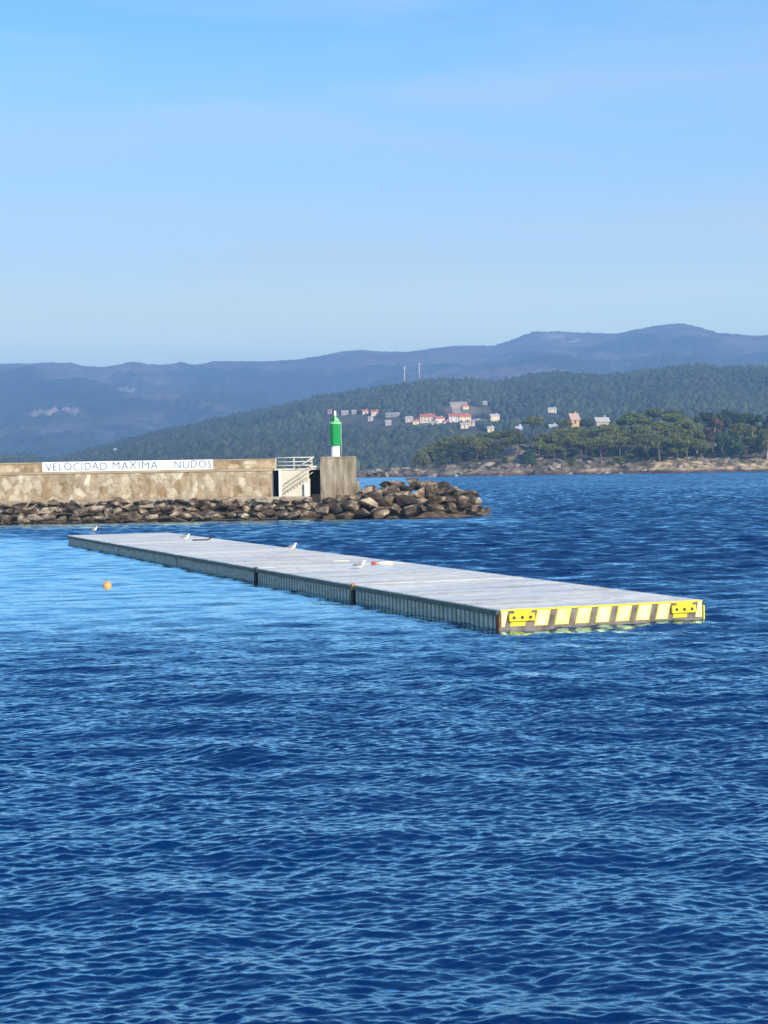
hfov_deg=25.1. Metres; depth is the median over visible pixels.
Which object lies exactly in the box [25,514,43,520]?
boulder
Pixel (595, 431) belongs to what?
pine tree
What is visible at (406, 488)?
boulder
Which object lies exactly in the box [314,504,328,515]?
boulder
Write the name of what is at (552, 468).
shore rock
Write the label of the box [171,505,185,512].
boulder
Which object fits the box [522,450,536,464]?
leafy tree
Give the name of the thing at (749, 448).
leafy tree
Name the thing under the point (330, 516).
boulder
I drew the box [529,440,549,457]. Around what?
pine tree
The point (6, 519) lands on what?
boulder
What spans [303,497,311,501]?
boulder
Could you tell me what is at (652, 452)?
leafy tree
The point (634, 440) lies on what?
pine tree
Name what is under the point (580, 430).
pine tree
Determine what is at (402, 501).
boulder
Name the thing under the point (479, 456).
leafy tree
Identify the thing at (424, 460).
leafy tree
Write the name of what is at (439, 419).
house
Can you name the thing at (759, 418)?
leafy tree
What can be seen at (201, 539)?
iron rod
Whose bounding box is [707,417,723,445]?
dry tree
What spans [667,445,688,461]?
pine tree
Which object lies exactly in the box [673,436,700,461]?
pine tree
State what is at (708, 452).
leafy tree
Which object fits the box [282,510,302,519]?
boulder
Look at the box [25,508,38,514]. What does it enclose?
boulder
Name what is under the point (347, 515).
boulder
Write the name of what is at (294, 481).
stair wall
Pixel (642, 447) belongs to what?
pine tree
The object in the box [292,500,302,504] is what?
boulder
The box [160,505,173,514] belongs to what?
boulder
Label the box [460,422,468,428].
house
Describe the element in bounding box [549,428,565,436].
pine tree
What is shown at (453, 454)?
leafy tree
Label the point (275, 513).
boulder
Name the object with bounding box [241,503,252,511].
boulder
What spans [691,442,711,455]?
pine tree
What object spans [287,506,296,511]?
boulder
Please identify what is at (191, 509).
boulder
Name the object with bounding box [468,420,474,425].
house
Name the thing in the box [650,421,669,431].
pine tree
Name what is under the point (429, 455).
leafy tree
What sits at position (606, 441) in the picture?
pine tree
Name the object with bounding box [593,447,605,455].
leafy tree
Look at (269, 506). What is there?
boulder
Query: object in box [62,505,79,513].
boulder
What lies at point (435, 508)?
boulder
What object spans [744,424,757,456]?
leafy tree
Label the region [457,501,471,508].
boulder
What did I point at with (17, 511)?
boulder
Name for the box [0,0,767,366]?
sky
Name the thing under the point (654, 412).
pine tree
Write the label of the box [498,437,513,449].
pine tree
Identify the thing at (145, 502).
boulder
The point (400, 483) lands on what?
boulder
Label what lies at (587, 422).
pine tree
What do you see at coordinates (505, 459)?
shrub
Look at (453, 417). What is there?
house
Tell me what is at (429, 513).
bank
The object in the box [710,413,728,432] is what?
leafy tree
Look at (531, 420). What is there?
pine tree
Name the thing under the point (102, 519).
boulder
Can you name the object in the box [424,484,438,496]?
boulder
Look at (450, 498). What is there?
boulder
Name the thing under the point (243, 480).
stone wall
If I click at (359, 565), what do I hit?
gull
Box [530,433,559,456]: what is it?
pine tree
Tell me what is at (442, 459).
leafy tree
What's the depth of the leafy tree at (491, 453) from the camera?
728.35 m
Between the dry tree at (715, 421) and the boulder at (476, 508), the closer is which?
the boulder at (476, 508)
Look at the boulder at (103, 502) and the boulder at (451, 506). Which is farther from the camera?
the boulder at (103, 502)
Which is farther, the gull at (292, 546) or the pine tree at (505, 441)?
the pine tree at (505, 441)
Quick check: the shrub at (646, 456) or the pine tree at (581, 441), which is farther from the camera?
the pine tree at (581, 441)
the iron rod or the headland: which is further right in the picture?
the headland
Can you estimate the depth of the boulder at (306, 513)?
135.42 m
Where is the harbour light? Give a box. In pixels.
[329,411,341,456]
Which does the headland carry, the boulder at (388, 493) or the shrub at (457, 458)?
the shrub at (457, 458)
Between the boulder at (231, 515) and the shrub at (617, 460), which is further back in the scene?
the shrub at (617, 460)
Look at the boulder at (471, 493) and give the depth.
137.18 m
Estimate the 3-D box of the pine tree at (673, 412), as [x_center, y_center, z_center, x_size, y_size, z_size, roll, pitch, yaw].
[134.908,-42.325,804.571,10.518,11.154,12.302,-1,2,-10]
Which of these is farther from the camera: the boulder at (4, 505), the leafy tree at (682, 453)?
the leafy tree at (682, 453)
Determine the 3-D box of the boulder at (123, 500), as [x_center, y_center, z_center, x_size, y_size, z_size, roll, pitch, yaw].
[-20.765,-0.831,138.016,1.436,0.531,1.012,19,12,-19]
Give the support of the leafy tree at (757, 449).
on the headland
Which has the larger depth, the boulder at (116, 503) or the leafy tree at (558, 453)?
the leafy tree at (558, 453)
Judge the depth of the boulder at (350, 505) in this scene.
135.51 m
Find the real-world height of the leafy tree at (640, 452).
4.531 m
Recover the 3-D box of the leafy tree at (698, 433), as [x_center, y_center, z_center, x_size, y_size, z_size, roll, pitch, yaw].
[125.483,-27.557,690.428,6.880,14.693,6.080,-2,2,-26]
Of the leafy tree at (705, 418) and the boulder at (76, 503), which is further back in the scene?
the leafy tree at (705, 418)
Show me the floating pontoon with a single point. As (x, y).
(498, 602)
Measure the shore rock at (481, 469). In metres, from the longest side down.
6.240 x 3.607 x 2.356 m
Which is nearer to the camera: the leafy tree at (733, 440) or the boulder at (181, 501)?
the boulder at (181, 501)
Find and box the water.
[0,471,767,1023]
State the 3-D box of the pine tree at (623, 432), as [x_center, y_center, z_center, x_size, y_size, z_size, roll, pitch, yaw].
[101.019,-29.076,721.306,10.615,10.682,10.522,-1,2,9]
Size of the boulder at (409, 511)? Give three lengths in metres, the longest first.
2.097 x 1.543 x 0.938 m
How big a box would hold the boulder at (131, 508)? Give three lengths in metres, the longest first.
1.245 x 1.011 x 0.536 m
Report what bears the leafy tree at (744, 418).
on the headland
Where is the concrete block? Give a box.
[319,456,359,502]
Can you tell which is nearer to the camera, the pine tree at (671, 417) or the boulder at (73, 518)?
the boulder at (73, 518)
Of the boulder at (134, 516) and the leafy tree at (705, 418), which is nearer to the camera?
the boulder at (134, 516)
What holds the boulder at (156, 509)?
on the bank
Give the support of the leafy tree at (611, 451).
on the headland
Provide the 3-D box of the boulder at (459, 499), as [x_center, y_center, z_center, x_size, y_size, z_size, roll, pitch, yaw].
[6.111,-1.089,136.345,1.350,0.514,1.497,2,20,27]
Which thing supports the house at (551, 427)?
on the headland
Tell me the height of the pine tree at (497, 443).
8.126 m
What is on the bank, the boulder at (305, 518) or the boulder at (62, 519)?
the boulder at (305, 518)
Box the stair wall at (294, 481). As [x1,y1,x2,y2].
[274,464,319,496]
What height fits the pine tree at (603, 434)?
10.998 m
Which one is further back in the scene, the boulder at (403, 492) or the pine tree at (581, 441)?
the pine tree at (581, 441)
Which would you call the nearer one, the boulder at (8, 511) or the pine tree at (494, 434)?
the boulder at (8, 511)
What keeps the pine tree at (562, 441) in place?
on the headland
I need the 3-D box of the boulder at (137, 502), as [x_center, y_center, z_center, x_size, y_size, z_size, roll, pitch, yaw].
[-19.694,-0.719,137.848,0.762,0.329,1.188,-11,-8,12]
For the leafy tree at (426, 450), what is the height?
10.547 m
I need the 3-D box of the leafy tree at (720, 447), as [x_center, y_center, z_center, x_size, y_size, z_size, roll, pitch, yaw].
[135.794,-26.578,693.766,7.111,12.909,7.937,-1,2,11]
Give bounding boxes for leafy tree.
[413,449,422,465]
[418,451,430,466]
[422,446,433,457]
[428,452,435,462]
[435,452,447,465]
[445,449,456,460]
[457,450,467,459]
[472,451,484,459]
[487,450,496,457]
[491,445,507,452]
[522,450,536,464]
[536,449,548,454]
[550,450,563,456]
[566,448,579,455]
[580,448,594,456]
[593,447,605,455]
[604,448,618,455]
[633,448,644,455]
[644,448,660,455]
[660,447,675,455]
[672,451,685,456]
[685,447,699,456]
[689,416,704,432]
[689,425,704,453]
[698,411,714,430]
[698,448,712,456]
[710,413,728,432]
[713,430,728,457]
[721,409,740,427]
[725,434,744,456]
[727,422,747,455]
[733,413,755,440]
[741,438,754,456]
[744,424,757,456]
[749,414,767,434]
[752,438,767,455]
[757,429,767,460]
[762,415,767,424]
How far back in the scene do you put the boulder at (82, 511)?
136.42 m
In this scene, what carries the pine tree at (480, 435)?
on the headland
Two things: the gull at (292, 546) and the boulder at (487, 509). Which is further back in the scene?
the boulder at (487, 509)
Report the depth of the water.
22.10 m
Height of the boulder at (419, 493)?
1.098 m
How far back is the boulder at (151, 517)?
135.37 m
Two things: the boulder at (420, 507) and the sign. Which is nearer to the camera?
the boulder at (420, 507)
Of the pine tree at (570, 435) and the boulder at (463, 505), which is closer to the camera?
the boulder at (463, 505)
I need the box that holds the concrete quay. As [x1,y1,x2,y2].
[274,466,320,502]
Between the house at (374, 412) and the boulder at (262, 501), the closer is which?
the boulder at (262, 501)
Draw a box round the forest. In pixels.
[0,361,767,472]
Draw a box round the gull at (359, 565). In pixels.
[353,560,364,567]
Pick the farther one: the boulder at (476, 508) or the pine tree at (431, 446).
the pine tree at (431, 446)
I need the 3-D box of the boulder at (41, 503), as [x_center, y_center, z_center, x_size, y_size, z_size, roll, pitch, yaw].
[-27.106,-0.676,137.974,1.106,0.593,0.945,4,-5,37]
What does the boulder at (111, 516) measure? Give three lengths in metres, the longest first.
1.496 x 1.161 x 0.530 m
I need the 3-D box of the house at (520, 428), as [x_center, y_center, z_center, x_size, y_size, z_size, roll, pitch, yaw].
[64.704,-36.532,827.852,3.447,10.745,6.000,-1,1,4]
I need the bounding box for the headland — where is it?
[356,431,767,477]
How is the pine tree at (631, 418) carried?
on the headland
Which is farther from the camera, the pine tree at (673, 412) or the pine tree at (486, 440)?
the pine tree at (673, 412)
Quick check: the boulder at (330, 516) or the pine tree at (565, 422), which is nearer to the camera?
the boulder at (330, 516)
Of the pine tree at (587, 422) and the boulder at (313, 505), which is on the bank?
the boulder at (313, 505)
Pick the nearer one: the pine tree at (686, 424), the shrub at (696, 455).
the shrub at (696, 455)
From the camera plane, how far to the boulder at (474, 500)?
136.16 m
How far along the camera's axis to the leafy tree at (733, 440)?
677.78 m
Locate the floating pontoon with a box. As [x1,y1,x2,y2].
[67,533,704,630]
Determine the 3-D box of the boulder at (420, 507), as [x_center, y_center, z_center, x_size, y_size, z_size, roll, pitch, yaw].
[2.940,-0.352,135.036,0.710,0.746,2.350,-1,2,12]
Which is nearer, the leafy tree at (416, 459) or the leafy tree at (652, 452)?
the leafy tree at (652, 452)
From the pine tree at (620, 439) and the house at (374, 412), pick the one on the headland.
the pine tree at (620, 439)
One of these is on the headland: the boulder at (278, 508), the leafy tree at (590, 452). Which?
the leafy tree at (590, 452)
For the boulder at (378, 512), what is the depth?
134.44 m
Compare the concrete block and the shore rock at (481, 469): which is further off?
the shore rock at (481, 469)
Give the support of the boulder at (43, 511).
on the bank
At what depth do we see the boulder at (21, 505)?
137.81 m
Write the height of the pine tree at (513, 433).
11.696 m
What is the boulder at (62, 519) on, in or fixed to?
in the water
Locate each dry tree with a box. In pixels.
[703,428,711,443]
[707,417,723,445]
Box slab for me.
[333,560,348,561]
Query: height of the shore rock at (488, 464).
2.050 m
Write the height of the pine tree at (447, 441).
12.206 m
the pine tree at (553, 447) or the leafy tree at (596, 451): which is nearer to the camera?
the pine tree at (553, 447)
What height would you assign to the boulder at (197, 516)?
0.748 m
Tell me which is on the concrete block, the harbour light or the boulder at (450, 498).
the harbour light
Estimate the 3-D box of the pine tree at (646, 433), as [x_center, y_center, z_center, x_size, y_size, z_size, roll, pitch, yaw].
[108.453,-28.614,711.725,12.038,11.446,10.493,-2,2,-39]
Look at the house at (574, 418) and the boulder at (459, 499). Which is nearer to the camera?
the boulder at (459, 499)
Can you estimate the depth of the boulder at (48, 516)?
135.86 m
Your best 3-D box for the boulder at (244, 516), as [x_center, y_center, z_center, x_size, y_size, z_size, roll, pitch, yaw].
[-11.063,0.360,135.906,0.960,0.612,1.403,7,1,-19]
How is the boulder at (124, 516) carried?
on the bank
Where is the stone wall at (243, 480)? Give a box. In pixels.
[0,459,309,509]
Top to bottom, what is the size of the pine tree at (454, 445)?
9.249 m
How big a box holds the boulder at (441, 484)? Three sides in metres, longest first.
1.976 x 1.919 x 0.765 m
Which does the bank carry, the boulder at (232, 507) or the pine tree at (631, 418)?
the boulder at (232, 507)
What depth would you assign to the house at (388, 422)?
1870.16 m
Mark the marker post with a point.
(382, 563)
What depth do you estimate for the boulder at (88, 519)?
135.41 m
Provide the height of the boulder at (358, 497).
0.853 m
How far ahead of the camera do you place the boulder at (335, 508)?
136.21 m
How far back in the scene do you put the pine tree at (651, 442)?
661.60 m
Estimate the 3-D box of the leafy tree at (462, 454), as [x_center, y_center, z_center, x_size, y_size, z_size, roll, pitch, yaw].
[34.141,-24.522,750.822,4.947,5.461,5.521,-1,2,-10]
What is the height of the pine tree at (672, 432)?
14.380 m
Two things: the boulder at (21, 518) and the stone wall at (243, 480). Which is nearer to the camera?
the boulder at (21, 518)
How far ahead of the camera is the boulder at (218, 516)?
135.36 m
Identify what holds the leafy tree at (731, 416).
on the headland
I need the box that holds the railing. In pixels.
[275,456,313,468]
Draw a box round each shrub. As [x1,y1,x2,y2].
[453,455,461,462]
[501,456,510,462]
[567,458,575,464]
[610,456,624,464]
[624,450,638,458]
[641,454,649,459]
[692,453,703,457]
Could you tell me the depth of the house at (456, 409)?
1918.04 m
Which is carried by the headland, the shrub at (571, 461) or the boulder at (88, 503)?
the shrub at (571, 461)
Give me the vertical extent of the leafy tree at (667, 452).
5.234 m
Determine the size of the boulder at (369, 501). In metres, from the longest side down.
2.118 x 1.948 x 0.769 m
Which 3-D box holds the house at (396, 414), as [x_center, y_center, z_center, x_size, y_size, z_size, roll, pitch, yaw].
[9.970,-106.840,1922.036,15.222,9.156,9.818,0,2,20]
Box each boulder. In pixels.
[0,515,12,523]
[1,503,10,508]
[2,508,13,514]
[11,502,27,508]
[14,508,28,515]
[17,513,32,523]
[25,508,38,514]
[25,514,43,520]
[37,500,47,506]
[37,507,57,515]
[40,513,56,520]
[45,499,60,505]
[53,508,63,512]
[57,516,67,521]
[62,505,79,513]
[69,516,80,521]
[71,500,83,507]
[73,507,89,514]
[79,517,95,522]
[85,501,95,506]
[87,506,104,514]
[93,515,107,522]
[99,500,108,504]
[102,507,112,511]
[104,511,121,522]
[108,500,122,506]
[113,507,121,514]
[116,497,131,503]
[117,514,130,519]
[123,506,137,512]
[123,512,142,521]
[133,500,141,504]
[137,507,147,513]
[141,500,152,504]
[143,514,158,521]
[148,505,160,513]
[155,499,165,503]
[156,515,171,521]
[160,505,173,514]
[169,511,181,520]
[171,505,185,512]
[174,499,187,504]
[177,513,193,519]
[184,507,198,511]
[187,498,197,505]
[190,512,203,520]
[197,499,209,506]
[199,504,210,510]
[199,509,215,519]
[210,499,219,502]
[211,504,226,508]
[213,513,224,518]
[219,497,233,505]
[226,513,235,518]
[227,503,237,511]
[233,499,242,503]
[237,513,249,519]
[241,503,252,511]
[252,513,264,519]
[253,504,263,511]
[255,497,270,504]
[263,504,275,508]
[269,511,278,517]
[271,499,281,504]
[273,505,284,510]
[277,511,289,519]
[280,496,290,502]
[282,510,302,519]
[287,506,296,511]
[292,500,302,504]
[293,509,315,518]
[296,503,310,509]
[298,516,316,519]
[301,510,320,518]
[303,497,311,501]
[308,502,317,509]
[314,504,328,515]
[321,497,334,503]
[321,513,336,519]
[328,502,341,514]
[335,495,350,501]
[335,511,353,518]
[338,500,361,511]
[349,494,363,500]
[351,508,371,517]
[358,485,373,493]
[359,497,378,506]
[361,489,382,500]
[370,507,389,518]
[376,495,393,506]
[379,481,390,487]
[382,490,399,496]
[385,484,399,490]
[386,503,401,514]
[389,480,406,485]
[394,491,409,500]
[394,494,417,509]
[398,486,414,492]
[401,504,419,517]
[406,478,419,485]
[407,487,426,498]
[411,484,425,490]
[412,497,426,503]
[416,503,426,511]
[420,481,436,484]
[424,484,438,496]
[427,496,445,504]
[428,504,449,511]
[437,481,452,490]
[437,487,455,495]
[444,494,456,504]
[445,502,459,512]
[452,488,464,496]
[455,496,470,502]
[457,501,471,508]
[463,489,479,498]
[466,497,481,504]
[471,505,483,512]
[481,507,491,512]
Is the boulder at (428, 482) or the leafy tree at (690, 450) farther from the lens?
the leafy tree at (690, 450)
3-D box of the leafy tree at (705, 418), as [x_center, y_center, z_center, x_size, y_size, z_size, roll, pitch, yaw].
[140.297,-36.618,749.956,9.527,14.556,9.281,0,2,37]
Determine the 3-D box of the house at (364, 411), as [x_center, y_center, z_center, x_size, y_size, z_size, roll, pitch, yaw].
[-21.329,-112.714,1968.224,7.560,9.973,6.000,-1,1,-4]
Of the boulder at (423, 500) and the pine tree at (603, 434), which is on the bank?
the boulder at (423, 500)
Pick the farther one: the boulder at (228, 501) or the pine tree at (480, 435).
the pine tree at (480, 435)
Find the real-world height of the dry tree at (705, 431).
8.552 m
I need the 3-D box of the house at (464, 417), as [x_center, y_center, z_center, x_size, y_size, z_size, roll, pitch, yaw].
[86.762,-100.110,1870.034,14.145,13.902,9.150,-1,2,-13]
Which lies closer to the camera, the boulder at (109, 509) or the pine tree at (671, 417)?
the boulder at (109, 509)
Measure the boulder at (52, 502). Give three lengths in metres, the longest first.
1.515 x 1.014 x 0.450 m
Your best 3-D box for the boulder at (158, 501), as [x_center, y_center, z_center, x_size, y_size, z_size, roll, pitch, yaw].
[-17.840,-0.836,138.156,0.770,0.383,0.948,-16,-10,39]
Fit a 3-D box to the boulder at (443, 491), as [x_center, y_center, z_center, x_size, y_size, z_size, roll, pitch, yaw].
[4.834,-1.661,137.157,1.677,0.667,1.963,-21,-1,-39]
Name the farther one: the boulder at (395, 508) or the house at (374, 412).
the house at (374, 412)
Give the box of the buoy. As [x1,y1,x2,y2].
[103,580,111,586]
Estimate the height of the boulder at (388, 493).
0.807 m
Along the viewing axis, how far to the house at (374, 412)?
1941.77 m
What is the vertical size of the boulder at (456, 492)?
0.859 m
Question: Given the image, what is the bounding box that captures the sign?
[42,459,212,471]
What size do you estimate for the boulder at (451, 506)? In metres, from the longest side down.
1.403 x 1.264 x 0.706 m
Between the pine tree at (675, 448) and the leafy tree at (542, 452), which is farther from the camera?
the leafy tree at (542, 452)
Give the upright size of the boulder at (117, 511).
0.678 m
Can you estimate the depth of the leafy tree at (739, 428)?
694.87 m
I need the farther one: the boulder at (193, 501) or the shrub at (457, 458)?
the shrub at (457, 458)
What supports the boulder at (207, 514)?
on the bank
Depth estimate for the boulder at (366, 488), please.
137.83 m
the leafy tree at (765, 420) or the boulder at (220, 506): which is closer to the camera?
the boulder at (220, 506)
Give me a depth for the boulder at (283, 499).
138.01 m
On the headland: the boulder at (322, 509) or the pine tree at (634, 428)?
the pine tree at (634, 428)
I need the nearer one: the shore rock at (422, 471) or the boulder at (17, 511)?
the boulder at (17, 511)
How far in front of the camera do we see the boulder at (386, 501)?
135.69 m
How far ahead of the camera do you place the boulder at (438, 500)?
135.53 m
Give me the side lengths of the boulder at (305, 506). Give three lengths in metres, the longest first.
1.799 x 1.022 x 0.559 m
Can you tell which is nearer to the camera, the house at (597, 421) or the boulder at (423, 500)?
the boulder at (423, 500)
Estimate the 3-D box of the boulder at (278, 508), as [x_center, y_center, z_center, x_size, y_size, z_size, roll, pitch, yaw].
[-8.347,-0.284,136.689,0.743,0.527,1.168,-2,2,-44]
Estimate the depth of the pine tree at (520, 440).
689.38 m
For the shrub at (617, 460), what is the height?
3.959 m
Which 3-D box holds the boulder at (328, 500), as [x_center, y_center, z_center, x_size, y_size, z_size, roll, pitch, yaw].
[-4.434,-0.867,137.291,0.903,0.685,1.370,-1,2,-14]
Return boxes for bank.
[0,496,491,523]
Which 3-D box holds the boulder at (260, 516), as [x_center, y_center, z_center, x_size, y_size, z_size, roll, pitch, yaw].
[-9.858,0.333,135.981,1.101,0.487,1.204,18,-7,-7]
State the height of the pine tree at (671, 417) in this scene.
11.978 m
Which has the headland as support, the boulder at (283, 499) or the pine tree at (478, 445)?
the pine tree at (478, 445)
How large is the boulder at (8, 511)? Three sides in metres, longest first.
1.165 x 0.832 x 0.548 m
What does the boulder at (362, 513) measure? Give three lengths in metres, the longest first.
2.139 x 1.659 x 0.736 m
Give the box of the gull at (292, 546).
[286,543,296,551]
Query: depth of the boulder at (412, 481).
140.23 m
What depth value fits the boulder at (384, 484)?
140.60 m
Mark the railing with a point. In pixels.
(293, 461)
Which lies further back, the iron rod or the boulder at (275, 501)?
the boulder at (275, 501)
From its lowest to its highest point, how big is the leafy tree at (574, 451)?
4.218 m
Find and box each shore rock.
[418,470,428,473]
[477,466,485,471]
[481,462,494,466]
[549,466,557,470]
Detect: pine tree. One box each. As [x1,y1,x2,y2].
[427,442,439,450]
[436,437,455,461]
[449,442,467,449]
[456,435,482,460]
[468,441,487,460]
[476,433,485,437]
[481,437,495,454]
[485,431,502,440]
[486,441,499,448]
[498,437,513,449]
[501,428,525,445]
[511,437,527,452]
[521,416,543,435]
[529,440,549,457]
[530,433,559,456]
[546,444,563,457]
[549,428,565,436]
[554,437,576,458]
[560,419,572,429]
[560,433,579,447]
[565,426,587,448]
[567,437,589,456]
[579,419,593,427]
[584,436,614,463]
[587,424,619,452]
[597,430,621,447]
[612,435,630,456]
[616,412,653,425]
[617,425,626,445]
[619,430,634,449]
[626,424,654,443]
[629,435,643,454]
[635,429,659,437]
[635,444,656,458]
[639,435,674,461]
[643,408,663,421]
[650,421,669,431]
[657,426,693,457]
[660,413,689,422]
[663,410,686,417]
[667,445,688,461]
[668,419,702,429]
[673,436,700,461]
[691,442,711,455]
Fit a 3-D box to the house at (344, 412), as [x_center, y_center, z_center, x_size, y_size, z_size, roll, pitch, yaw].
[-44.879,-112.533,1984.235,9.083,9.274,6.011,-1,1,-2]
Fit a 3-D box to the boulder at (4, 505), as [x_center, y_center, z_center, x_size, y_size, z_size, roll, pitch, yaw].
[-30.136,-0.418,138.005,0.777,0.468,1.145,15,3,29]
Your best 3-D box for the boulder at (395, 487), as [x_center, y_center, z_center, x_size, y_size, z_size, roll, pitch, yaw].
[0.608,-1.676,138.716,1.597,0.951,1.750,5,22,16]
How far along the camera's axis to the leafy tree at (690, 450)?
696.26 m
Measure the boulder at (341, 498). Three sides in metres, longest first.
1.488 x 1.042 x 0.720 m
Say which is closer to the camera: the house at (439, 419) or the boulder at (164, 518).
the boulder at (164, 518)
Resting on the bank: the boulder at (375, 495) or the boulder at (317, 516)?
the boulder at (375, 495)
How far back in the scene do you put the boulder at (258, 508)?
136.69 m
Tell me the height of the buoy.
0.367 m
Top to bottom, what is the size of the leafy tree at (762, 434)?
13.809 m
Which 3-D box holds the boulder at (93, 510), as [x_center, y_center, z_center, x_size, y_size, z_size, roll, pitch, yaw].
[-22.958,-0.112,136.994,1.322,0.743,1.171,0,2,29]
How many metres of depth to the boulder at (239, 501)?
137.86 m
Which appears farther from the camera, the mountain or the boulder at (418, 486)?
the mountain
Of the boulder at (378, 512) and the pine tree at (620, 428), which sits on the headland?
the pine tree at (620, 428)
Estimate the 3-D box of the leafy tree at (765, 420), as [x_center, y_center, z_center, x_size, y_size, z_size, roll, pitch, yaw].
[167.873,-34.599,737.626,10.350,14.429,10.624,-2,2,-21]
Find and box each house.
[341,410,348,414]
[362,409,368,414]
[371,409,378,415]
[384,419,391,425]
[386,412,400,416]
[405,416,413,421]
[412,419,418,424]
[419,413,434,422]
[434,416,444,422]
[448,414,458,421]
[449,401,466,406]
[452,406,459,412]
[458,414,471,421]
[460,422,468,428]
[461,404,468,408]
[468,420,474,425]
[487,425,494,431]
[489,413,499,420]
[515,424,522,432]
[546,423,558,432]
[548,407,556,412]
[566,412,580,428]
[593,415,609,426]
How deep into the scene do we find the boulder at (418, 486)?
138.65 m
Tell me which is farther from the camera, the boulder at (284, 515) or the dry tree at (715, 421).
the dry tree at (715, 421)
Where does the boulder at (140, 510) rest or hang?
on the bank
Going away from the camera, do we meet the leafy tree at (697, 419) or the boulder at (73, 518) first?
the boulder at (73, 518)
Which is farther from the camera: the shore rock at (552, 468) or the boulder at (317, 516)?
the shore rock at (552, 468)
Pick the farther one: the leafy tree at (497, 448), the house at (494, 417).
the house at (494, 417)
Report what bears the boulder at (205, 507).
on the bank
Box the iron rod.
[192,535,212,540]
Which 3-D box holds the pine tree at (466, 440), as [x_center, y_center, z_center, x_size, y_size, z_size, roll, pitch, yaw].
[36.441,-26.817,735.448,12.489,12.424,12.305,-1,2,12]
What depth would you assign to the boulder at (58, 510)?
136.59 m
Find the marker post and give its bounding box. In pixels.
[371,561,392,564]
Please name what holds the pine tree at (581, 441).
on the headland
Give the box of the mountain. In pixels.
[0,323,767,457]
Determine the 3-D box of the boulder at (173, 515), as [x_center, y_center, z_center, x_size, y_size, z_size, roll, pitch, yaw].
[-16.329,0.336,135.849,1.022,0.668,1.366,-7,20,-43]
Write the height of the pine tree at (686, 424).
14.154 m
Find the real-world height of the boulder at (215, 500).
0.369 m
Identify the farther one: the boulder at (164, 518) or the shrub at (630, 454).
the shrub at (630, 454)

